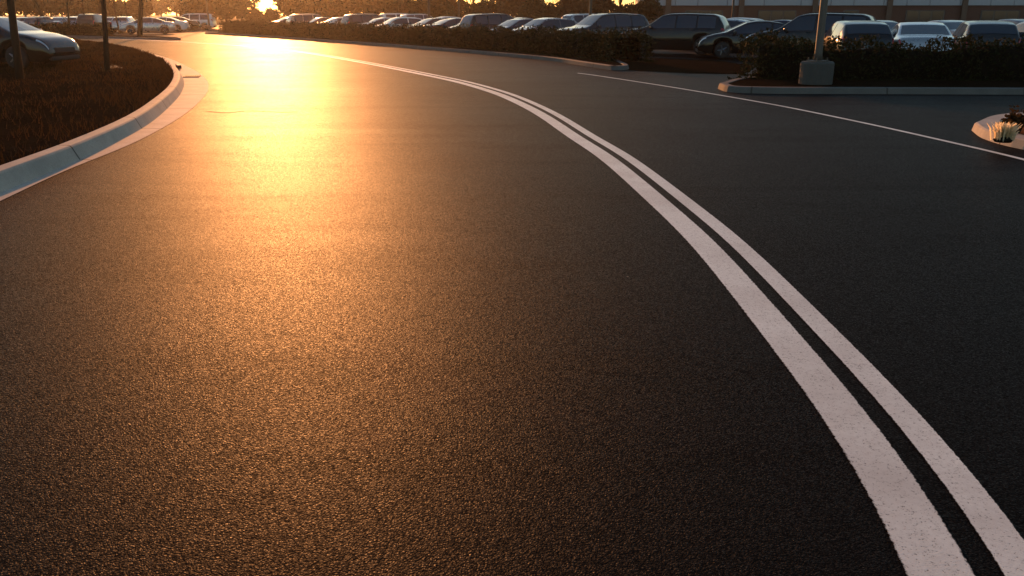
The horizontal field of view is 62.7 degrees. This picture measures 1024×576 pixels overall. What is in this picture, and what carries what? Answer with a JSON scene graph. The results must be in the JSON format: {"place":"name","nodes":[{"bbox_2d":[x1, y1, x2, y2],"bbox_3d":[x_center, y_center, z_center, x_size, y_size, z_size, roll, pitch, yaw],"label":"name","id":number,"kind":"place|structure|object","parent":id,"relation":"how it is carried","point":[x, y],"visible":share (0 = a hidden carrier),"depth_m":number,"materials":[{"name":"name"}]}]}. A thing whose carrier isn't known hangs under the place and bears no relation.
{"place":"outdoors","nodes":[
{"label":"outdoors","id":0,"kind":"place"},
{"bbox_2d":[5,0,634,14],"label":"sky","id":1,"kind":"structure","parent":0,"point":[264,4],"materials":[{"name":"orange"}]},
{"bbox_2d":[2,15,744,58],"bbox_3d":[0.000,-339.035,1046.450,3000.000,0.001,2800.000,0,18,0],"label":"ground","id":2,"kind":"structure","parent":0,"point":[217,20],"depth_m":490.24,"materials":[{"name":"soil"}]},
{"bbox_2d":[0,0,7,15],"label":"bushy tree","id":3,"kind":"object","parent":2,"relation":"on","point":[3,7],"visible":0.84,"depth_m":136.46,"materials":[{"name":"green plant"}]},
{"bbox_2d":[14,0,45,16],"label":"bushy tree","id":4,"kind":"object","parent":2,"relation":"on","point":[26,7],"visible":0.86,"depth_m":120.86,"materials":[{"name":"green plant"}]},
{"bbox_2d":[31,0,54,16],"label":"bushy tree","id":5,"kind":"object","parent":2,"relation":"on","point":[47,4],"visible":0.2,"depth_m":127.49,"materials":[{"name":"green plant"}]},
{"bbox_2d":[43,0,60,17],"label":"bushy tree","id":6,"kind":"object","parent":2,"relation":"on","point":[56,2],"visible":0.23,"depth_m":136.37,"materials":[{"name":"green plant"}]},
{"bbox_2d":[57,0,84,16],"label":"bushy tree","id":7,"kind":"object","parent":2,"relation":"on","point":[75,7],"visible":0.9,"depth_m":131.30,"materials":[{"name":"green plant"}]},
{"bbox_2d":[84,0,119,16],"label":"bushy tree","id":8,"kind":"object","parent":2,"relation":"on","point":[91,7],"visible":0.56,"depth_m":132.44,"materials":[{"name":"green plant"}]},
{"bbox_2d":[113,1,134,18],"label":"bushy tree","id":9,"kind":"object","parent":2,"relation":"on","point":[121,9],"visible":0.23,"depth_m":133.72,"materials":[{"name":"green plant"}]},
{"bbox_2d":[124,0,153,19],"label":"bushy tree","id":10,"kind":"object","parent":2,"relation":"on","point":[132,7],"visible":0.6,"depth_m":130.45,"materials":[{"name":"green plant"}]},
{"bbox_2d":[149,0,168,16],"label":"bushy tree","id":11,"kind":"object","parent":2,"relation":"on","point":[158,10],"visible":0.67,"depth_m":214.99,"materials":[{"name":"green plant"}]},
{"bbox_2d":[159,0,178,16],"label":"bushy tree","id":12,"kind":"object","parent":2,"relation":"on","point":[169,4],"visible":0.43,"depth_m":200.53,"materials":[{"name":"green plant"}]},
{"bbox_2d":[172,0,189,15],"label":"bushy tree","id":13,"kind":"object","parent":2,"relation":"on","point":[180,5],"visible":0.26,"depth_m":134.51,"materials":[{"name":"green plant"}]},
{"bbox_2d":[635,0,1023,23],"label":"long building","id":14,"kind":"structure","parent":2,"relation":"on","point":[899,11],"depth_m":119.85,"materials":[{"name":"concrete"}]},
{"bbox_2d":[685,10,722,15],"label":"window","id":15,"kind":"structure","parent":14,"relation":"in","point":[720,12],"depth_m":121.07,"materials":[{"name":"grey glass"}]},
{"bbox_2d":[758,10,796,20],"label":"window","id":16,"kind":"structure","parent":14,"relation":"in","point":[768,15],"depth_m":120.70,"materials":[{"name":"grey glass"}]},
{"bbox_2d":[905,10,944,20],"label":"window","id":17,"kind":"structure","parent":14,"relation":"in","point":[911,15],"depth_m":119.69,"materials":[{"name":"grey glass"}]},
{"bbox_2d":[980,10,1019,20],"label":"window","id":18,"kind":"structure","parent":14,"relation":"in","point":[996,15],"depth_m":119.13,"materials":[{"name":"grey glass"}]},
{"bbox_2d":[195,25,757,58],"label":"parking lot","id":19,"kind":"structure","parent":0,"point":[688,53],"depth_m":37.37,"materials":[{"name":"grey asphalt"}]},
{"bbox_2d":[181,13,216,29],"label":"parked van","id":20,"kind":"object","parent":19,"relation":"on","point":[201,18],"visible":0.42,"depth_m":98.36,"materials":[{"name":"white paint"}]},
{"bbox_2d":[189,0,215,18],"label":"bushy tree","id":21,"kind":"object","parent":19,"relation":"on","point":[199,6],"visible":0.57,"depth_m":107.85,"materials":[{"name":"green plant"}]},
{"bbox_2d":[210,0,235,20],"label":"bushy tree","id":22,"kind":"object","parent":19,"relation":"on","point":[220,9],"visible":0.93,"depth_m":102.31,"materials":[{"name":"green plant"}]},
{"bbox_2d":[226,0,260,20],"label":"bushy tree","id":23,"kind":"object","parent":19,"relation":"on","point":[239,9],"visible":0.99,"depth_m":102.13,"materials":[{"name":"green plant"}]},
{"bbox_2d":[243,8,267,21],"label":"bushy tree","id":24,"kind":"object","parent":19,"relation":"on","point":[257,14],"visible":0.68,"depth_m":103.28,"materials":[{"name":"green plant"}]},
{"bbox_2d":[262,7,281,20],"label":"bushy tree","id":25,"kind":"object","parent":19,"relation":"on","point":[270,14],"visible":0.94,"depth_m":100.87,"materials":[{"name":"green plant"}]},
{"bbox_2d":[272,0,309,17],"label":"bushy tree","id":26,"kind":"object","parent":19,"relation":"on","point":[287,8],"visible":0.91,"depth_m":98.03,"materials":[{"name":"green plant"}]},
{"bbox_2d":[286,13,321,22],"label":"parked off roader","id":27,"kind":"object","parent":19,"relation":"on","point":[303,17],"visible":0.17,"depth_m":76.01,"materials":[{"name":"beige paint"}]},
{"bbox_2d":[305,0,337,17],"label":"bushy tree","id":28,"kind":"object","parent":19,"relation":"on","point":[315,7],"visible":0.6,"depth_m":100.47,"materials":[{"name":"green plant"}]},
{"bbox_2d":[321,0,354,17],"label":"bushy tree","id":29,"kind":"object","parent":19,"relation":"on","point":[342,8],"visible":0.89,"depth_m":100.57,"materials":[{"name":"green plant"}]},
{"bbox_2d":[340,13,381,24],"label":"parked off roader","id":30,"kind":"object","parent":19,"relation":"on","point":[358,17],"visible":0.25,"depth_m":66.98,"materials":[{"name":"grey paint"}]},
{"bbox_2d":[351,0,380,14],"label":"bushy tree","id":31,"kind":"object","parent":19,"relation":"on","point":[366,6],"visible":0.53,"depth_m":102.72,"materials":[{"name":"green plant"}]},
{"bbox_2d":[371,0,409,12],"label":"bushy tree","id":32,"kind":"object","parent":19,"relation":"on","point":[389,6],"visible":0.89,"depth_m":98.37,"materials":[{"name":"green plant"}]},
{"bbox_2d":[375,17,421,26],"bbox_3d":[-8.534,-19.733,63.610,4.292,1.509,2.170,-9,20,-25],"label":"parked hatchback","id":33,"kind":"object","parent":19,"relation":"on","point":[399,21],"visible":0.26,"depth_m":62.93,"materials":[{"name":"white paint"}]},
{"bbox_2d":[400,14,432,19],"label":"parked off roader","id":34,"kind":"object","parent":19,"relation":"on","point":[422,16],"visible":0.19,"depth_m":81.43,"materials":[{"name":"silver metal"}]},
{"bbox_2d":[405,0,436,16],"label":"bushy tree","id":35,"kind":"object","parent":19,"relation":"on","point":[418,6],"visible":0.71,"depth_m":98.04,"materials":[{"name":"green plant"}]},
{"bbox_2d":[405,18,443,27],"bbox_3d":[-5.410,-18.195,58.970,4.792,1.458,2.220,-11,21,-31],"label":"parked car","id":36,"kind":"object","parent":19,"relation":"on","point":[428,21],"visible":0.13,"depth_m":58.08,"materials":[{"name":"silver paint"}]},
{"bbox_2d":[423,18,461,28],"bbox_3d":[-3.703,-17.465,56.728,4.792,1.458,2.220,-11,21,-30],"label":"parked car","id":37,"kind":"object","parent":19,"relation":"on","point":[449,22],"visible":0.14,"depth_m":55.64,"materials":[{"name":"grey paint"}]},
{"bbox_2d":[431,0,455,17],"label":"bushy tree","id":38,"kind":"object","parent":19,"relation":"on","point":[442,8],"visible":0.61,"depth_m":99.77,"materials":[{"name":"green plant"}]},
{"bbox_2d":[445,0,467,16],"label":"bushy tree","id":39,"kind":"object","parent":19,"relation":"on","point":[453,3],"visible":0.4,"depth_m":106.30,"materials":[{"name":"green plant"}]},
{"bbox_2d":[456,1,478,17],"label":"bushy tree","id":40,"kind":"object","parent":19,"relation":"on","point":[468,9],"visible":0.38,"depth_m":104.56,"materials":[{"name":"green plant"}]},
{"bbox_2d":[472,0,496,12],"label":"bushy tree","id":41,"kind":"object","parent":19,"relation":"on","point":[486,6],"visible":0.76,"depth_m":103.64,"materials":[{"name":"green plant"}]},
{"bbox_2d":[459,13,513,28],"bbox_3d":[-0.838,-16.054,51.889,4.892,1.772,2.310,-10,21,-29],"label":"parked off roader","id":42,"kind":"object","parent":19,"relation":"on","point":[487,19],"visible":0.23,"depth_m":50.60,"materials":[{"name":"silver paint"}]},
{"bbox_2d":[488,15,500,23],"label":"side window","id":43,"kind":"structure","parent":42,"relation":"in","point":[493,19],"depth_m":50.73,"materials":[{"name":"black glass"}]},
{"bbox_2d":[494,0,516,16],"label":"bushy tree","id":44,"kind":"object","parent":19,"relation":"on","point":[507,7],"visible":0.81,"depth_m":106.80,"materials":[{"name":"green plant"}]},
{"bbox_2d":[491,19,533,31],"bbox_3d":[0.527,-15.112,49.503,4.792,1.458,2.220,-12,22,-32],"label":"parked car","id":45,"kind":"object","parent":19,"relation":"on","point":[511,23],"visible":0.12,"depth_m":48.58,"materials":[{"name":"silver paint"}]},
{"bbox_2d":[509,0,528,17],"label":"bushy tree","id":46,"kind":"object","parent":19,"relation":"on","point":[519,3],"visible":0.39,"depth_m":108.19,"materials":[{"name":"green plant"}]},
{"bbox_2d":[517,0,557,18],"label":"bushy tree","id":47,"kind":"object","parent":19,"relation":"on","point":[534,9],"visible":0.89,"depth_m":98.67,"materials":[{"name":"green plant"}]},
{"bbox_2d":[513,18,577,32],"bbox_3d":[1.877,-14.340,47.052,4.292,1.509,2.170,-11,21,-31],"label":"parked hatchback","id":48,"kind":"object","parent":19,"relation":"on","point":[560,22],"visible":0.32,"depth_m":46.47,"materials":[{"name":"grey paint"}]},
{"bbox_2d":[548,3,566,17],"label":"bushy tree","id":49,"kind":"object","parent":19,"relation":"on","point":[561,12],"visible":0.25,"depth_m":104.20,"materials":[{"name":"green plant"}]},
{"bbox_2d":[555,0,583,13],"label":"bushy tree","id":50,"kind":"object","parent":19,"relation":"on","point":[571,6],"visible":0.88,"depth_m":108.21,"materials":[{"name":"green plant"}]},
{"bbox_2d":[562,13,593,22],"bbox_3d":[5.844,-19.344,61.989,4.892,1.772,2.310,-9,20,-27],"label":"parked off roader","id":51,"kind":"object","parent":19,"relation":"on","point":[577,17],"visible":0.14,"depth_m":60.57,"materials":[{"name":"silver metal"}]},
{"bbox_2d":[583,0,616,13],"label":"bushy tree","id":52,"kind":"object","parent":19,"relation":"on","point":[602,6],"visible":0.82,"depth_m":100.03,"materials":[{"name":"green plant"}]},
{"bbox_2d":[559,13,648,35],"bbox_3d":[4.469,-12.706,41.611,4.892,1.772,2.310,-8,20,-24],"label":"parked off roader","id":53,"kind":"object","parent":19,"relation":"on","point":[598,21],"visible":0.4,"depth_m":40.95,"materials":[{"name":"grey paint"}]},
{"bbox_2d":[597,16,614,26],"bbox_3d":[4.532,-12.893,40.634,1.021,0.545,0.194,-8,20,-24],"label":"side window","id":54,"kind":"structure","parent":53,"relation":"in","point":[607,21],"depth_m":40.66,"materials":[{"name":"black glass"}]},
{"bbox_2d":[615,15,630,26],"bbox_3d":[5.446,-13.046,41.036,0.840,0.522,0.196,-8,20,-24],"label":"side window","id":55,"kind":"structure","parent":53,"relation":"in","point":[621,20],"depth_m":41.02,"materials":[{"name":"black glass"}]},
{"bbox_2d":[631,16,644,25],"bbox_3d":[6.234,-13.158,41.401,0.751,0.502,0.201,-8,20,-24],"label":"side window","id":56,"kind":"structure","parent":53,"relation":"in","point":[636,20],"depth_m":41.39,"materials":[{"name":"black glass"}]},
{"bbox_2d":[621,1,649,19],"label":"bushy tree","id":57,"kind":"object","parent":19,"relation":"on","point":[632,8],"visible":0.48,"depth_m":103.68,"materials":[{"name":"green plant"}]},
{"bbox_2d":[638,0,663,20],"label":"bushy tree","id":58,"kind":"object","parent":19,"relation":"on","point":[653,8],"visible":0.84,"depth_m":104.36,"materials":[{"name":"green plant"}]},
{"bbox_2d":[621,12,730,54],"bbox_3d":[7.273,-11.374,37.522,4.892,1.772,2.310,8,20,24],"label":"parked off roader","id":59,"kind":"object","parent":19,"relation":"on","point":[681,31],"visible":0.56,"depth_m":36.54,"materials":[{"name":"black paint"}]},
{"bbox_2d":[652,16,675,28],"bbox_3d":[6.646,-11.643,36.794,1.021,0.545,0.194,8,20,24],"label":"side window","id":60,"kind":"structure","parent":59,"relation":"in","point":[668,21],"depth_m":36.75,"materials":[{"name":"black glass"}]},
{"bbox_2d":[676,15,696,27],"bbox_3d":[7.563,-11.531,36.385,0.840,0.522,0.196,8,20,24],"label":"side window","id":61,"kind":"structure","parent":59,"relation":"in","point":[684,21],"depth_m":36.39,"materials":[{"name":"black glass"}]},
{"bbox_2d":[697,16,715,27],"bbox_3d":[8.361,-11.414,36.046,0.751,0.502,0.201,8,20,24],"label":"side window","id":62,"kind":"structure","parent":59,"relation":"in","point":[703,21],"depth_m":36.04,"materials":[{"name":"black glass"}]},
{"bbox_2d":[726,18,748,27],"bbox_3d":[10.094,-12.581,41.651,4.292,1.509,2.170,10,21,28],"label":"parked hatchback","id":63,"kind":"object","parent":19,"relation":"on","point":[733,22],"visible":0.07,"depth_m":40.40,"materials":[{"name":"silver metal"}]},
{"bbox_2d":[695,20,784,58],"bbox_3d":[9.954,-10.110,34.148,4.792,1.458,2.220,2,18,8],"label":"parked car","id":64,"kind":"object","parent":19,"relation":"on","point":[714,44],"visible":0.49,"depth_m":33.52,"materials":[{"name":"black paint"}]},
{"bbox_2d":[742,12,876,54],"bbox_3d":[11.472,-9.609,32.102,4.892,1.772,2.310,10,21,28],"label":"parked off roader","id":65,"kind":"object","parent":19,"relation":"on","point":[805,26],"visible":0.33,"depth_m":31.31,"materials":[{"name":"black paint"}]},
{"bbox_2d":[786,16,815,30],"bbox_3d":[10.795,-9.895,31.429,1.021,0.545,0.194,10,21,28],"label":"side window","id":66,"kind":"structure","parent":65,"relation":"in","point":[807,22],"depth_m":31.39,"materials":[{"name":"black glass"}]},
{"bbox_2d":[816,16,841,29],"bbox_3d":[11.671,-9.759,30.945,0.840,0.522,0.196,10,21,28],"label":"side window","id":67,"kind":"structure","parent":65,"relation":"in","point":[830,20],"depth_m":30.92,"materials":[{"name":"black glass"}]},
{"bbox_2d":[929,20,963,33],"bbox_3d":[19.027,-11.008,36.904,2.220,1.458,4.792,-2,18,-5],"label":"parked car","id":68,"kind":"object","parent":19,"relation":"on","point":[952,25],"visible":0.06,"depth_m":35.78,"materials":[{"name":"grey paint"}]},
{"bbox_2d":[0,30,1023,575],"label":"road","id":69,"kind":"structure","parent":0,"point":[296,312],"depth_m":4.83,"materials":[{"name":"black asphalt"}]},
{"bbox_2d":[17,17,36,25],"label":"parked car","id":70,"kind":"object","parent":69,"relation":"on","point":[29,20],"visible":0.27,"depth_m":77.42,"materials":[{"name":"silver paint"}]},
{"bbox_2d":[34,16,52,25],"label":"parked hatchback","id":71,"kind":"object","parent":69,"relation":"on","point":[41,20],"visible":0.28,"depth_m":78.96,"materials":[{"name":"white paint"}]},
{"bbox_2d":[50,17,67,25],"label":"parked car","id":72,"kind":"object","parent":69,"relation":"on","point":[57,20],"visible":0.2,"depth_m":80.87,"materials":[{"name":"grey paint"}]},
{"bbox_2d":[0,50,183,192],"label":"kerb","id":73,"kind":"structure","parent":69,"relation":"on","point":[17,172],"depth_m":10.71,"materials":[{"name":"concrete"}]},
{"bbox_2d":[0,37,174,164],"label":"verge","id":74,"kind":"structure","parent":73,"relation":"on","point":[26,119],"depth_m":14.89,"materials":[{"name":"plant"}]},
{"bbox_2d":[7,0,23,79],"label":"bare tree","id":75,"kind":"object","parent":74,"relation":"on","point":[17,56],"visible":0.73,"depth_m":19.53,"materials":[{"name":"brown plant"}]},
{"bbox_2d":[101,0,109,70],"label":"bare tree","id":76,"kind":"object","parent":74,"relation":"on","point":[105,39],"visible":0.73,"depth_m":22.55,"materials":[{"name":"brown plant"}]},
{"bbox_2d":[76,14,111,30],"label":"parked off roader","id":77,"kind":"object","parent":69,"relation":"on","point":[90,19],"visible":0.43,"depth_m":79.83,"materials":[{"name":"silver paint"}]},
{"bbox_2d":[0,55,208,200],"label":"gutter","id":78,"kind":"object","parent":69,"relation":"on","point":[193,93],"visible":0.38,"depth_m":14.36,"materials":[{"name":"concrete"}]},
{"bbox_2d":[64,35,180,39],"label":"kerb","id":79,"kind":"structure","parent":69,"relation":"on","point":[151,38],"depth_m":61.26,"materials":[{"name":"grey concrete"}]},
{"bbox_2d":[74,35,177,37],"bbox_3d":[-37.750,-20.841,69.072,36.772,0.001,2.908,12,21,32],"label":"median","id":80,"kind":"object","parent":79,"relation":"on","point":[135,36],"visible":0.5,"depth_m":62.96,"materials":[{"name":"soil"}]},
{"bbox_2d":[26,21,113,35],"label":"hedge","id":81,"kind":"object","parent":80,"relation":"on","point":[84,29],"visible":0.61,"depth_m":66.57,"materials":[{"name":"green plant"}]},
{"bbox_2d":[137,0,143,35],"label":"bare tree","id":82,"kind":"object","parent":80,"relation":"on","point":[140,22],"visible":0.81,"depth_m":62.68,"materials":[{"name":"plant"}]},
{"bbox_2d":[111,16,134,32],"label":"parked hatchback","id":83,"kind":"object","parent":69,"relation":"on","point":[123,19],"visible":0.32,"depth_m":80.21,"materials":[{"name":"silver metal"}]},
{"bbox_2d":[119,17,175,33],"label":"parked car","id":84,"kind":"object","parent":69,"relation":"on","point":[151,24],"visible":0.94,"depth_m":75.70,"materials":[{"name":"silver metal"}]},
{"bbox_2d":[157,17,189,31],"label":"parked car","id":85,"kind":"object","parent":69,"relation":"on","point":[181,25],"visible":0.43,"depth_m":85.38,"materials":[{"name":"white paint"}]},
{"bbox_2d":[171,17,200,30],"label":"parked car","id":86,"kind":"object","parent":69,"relation":"on","point":[194,25],"visible":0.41,"depth_m":91.12,"materials":[{"name":"silver paint"}]},
{"bbox_2d":[205,32,628,69],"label":"kerb","id":87,"kind":"structure","parent":69,"relation":"on","point":[624,66],"depth_m":38.12,"materials":[{"name":"grey concrete"}]},
{"bbox_2d":[212,32,622,64],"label":"verge","id":88,"kind":"structure","parent":87,"relation":"on","point":[593,60],"depth_m":37.51,"materials":[{"name":"soil"}]},
{"bbox_2d":[218,19,656,62],"bbox_3d":[-10.550,-16.692,54.500,3.412,1.320,61.554,-10,21,-29],"label":"hedge","id":89,"kind":"object","parent":88,"relation":"on","point":[614,44],"visible":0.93,"depth_m":40.15,"materials":[{"name":"green plant"}]},
{"bbox_2d":[108,38,974,575],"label":"road marking","id":90,"kind":"object","parent":69,"relation":"on","point":[920,536],"visible":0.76,"depth_m":3.77,"materials":[{"name":"white paint"}]},
{"bbox_2d":[137,39,1023,575],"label":"road marking","id":91,"kind":"object","parent":69,"relation":"on","point":[995,529],"visible":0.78,"depth_m":3.84,"materials":[{"name":"white paint"}]},
{"bbox_2d":[616,58,749,73],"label":"verge","id":92,"kind":"structure","parent":69,"relation":"on","point":[691,66],"depth_m":28.62,"materials":[{"name":"soil"}]},
{"bbox_2d":[580,73,1023,159],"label":"road marking","id":93,"kind":"object","parent":69,"relation":"on","point":[851,120],"visible":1,"depth_m":13.59,"materials":[{"name":"white paint"}]},
{"bbox_2d":[823,20,893,50],"bbox_3d":[11.424,-8.152,28.054,2.170,1.509,4.292,3,18,10],"label":"parked hatchback","id":94,"kind":"object","parent":69,"relation":"on","point":[852,29],"visible":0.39,"depth_m":26.29,"materials":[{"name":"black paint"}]},
{"bbox_2d":[718,77,1023,94],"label":"kerb","id":95,"kind":"structure","parent":69,"relation":"on","point":[725,86],"depth_m":18.83,"materials":[{"name":"grey concrete"}]},
{"bbox_2d":[728,78,1023,87],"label":"hedge bed","id":96,"kind":"object","parent":95,"relation":"on","point":[771,82],"visible":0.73,"depth_m":20.14,"materials":[{"name":"soil"}]},
{"bbox_2d":[798,0,834,84],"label":"lamp post","id":97,"kind":"object","parent":96,"relation":"on","point":[817,70],"visible":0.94,"depth_m":19.66,"materials":[{"name":"concrete"}]},
{"bbox_2d":[727,27,1023,80],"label":"hedge","id":98,"kind":"object","parent":96,"relation":"on","point":[976,60],"visible":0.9,"depth_m":21.12,"materials":[{"name":"green plant"}]},
{"bbox_2d":[891,22,955,49],"bbox_3d":[13.344,-8.004,27.681,2.220,1.458,4.792,6,19,17],"label":"parked car","id":99,"kind":"object","parent":69,"relation":"on","point":[917,34],"visible":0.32,"depth_m":26.30,"materials":[{"name":"silver metal"}]},
{"bbox_2d":[952,20,1020,48],"bbox_3d":[15.575,-8.090,27.864,2.170,1.509,4.292,6,19,19],"label":"parked hatchback","id":100,"kind":"object","parent":69,"relation":"on","point":[989,30],"visible":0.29,"depth_m":26.17,"materials":[{"name":"grey paint"}]},
{"bbox_2d":[971,112,1023,149],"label":"kerb","id":101,"kind":"structure","parent":69,"relation":"on","point":[981,129],"depth_m":12.24,"materials":[{"name":"concrete"}]},
{"bbox_2d":[987,121,1022,142],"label":"grass tuft","id":102,"kind":"object","parent":101,"relation":"on","point":[1005,133],"visible":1,"depth_m":10.98,"materials":[{"name":"plant"}]},
{"bbox_2d":[1016,22,1023,46],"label":"parked hatchback","id":103,"kind":"object","parent":69,"relation":"on","point":[1020,27],"visible":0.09,"depth_m":27.39,"materials":[{"name":"grey paint"}]},
{"label":"planting bed","id":104,"kind":"structure","parent":0,"visible":0},
{"bbox_2d":[1001,105,1023,133],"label":"shrub","id":105,"kind":"object","parent":104,"relation":"on","point":[1017,118],"visible":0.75,"depth_m":11.68,"materials":[{"name":"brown plant"}]},
{"label":"side lot","id":106,"kind":"structure","parent":0,"visible":0},
{"bbox_2d":[0,16,80,67],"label":"parked car","id":107,"kind":"object","parent":106,"relation":"on","point":[39,45],"visible":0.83,"depth_m":23.81,"materials":[{"name":"silver paint"}]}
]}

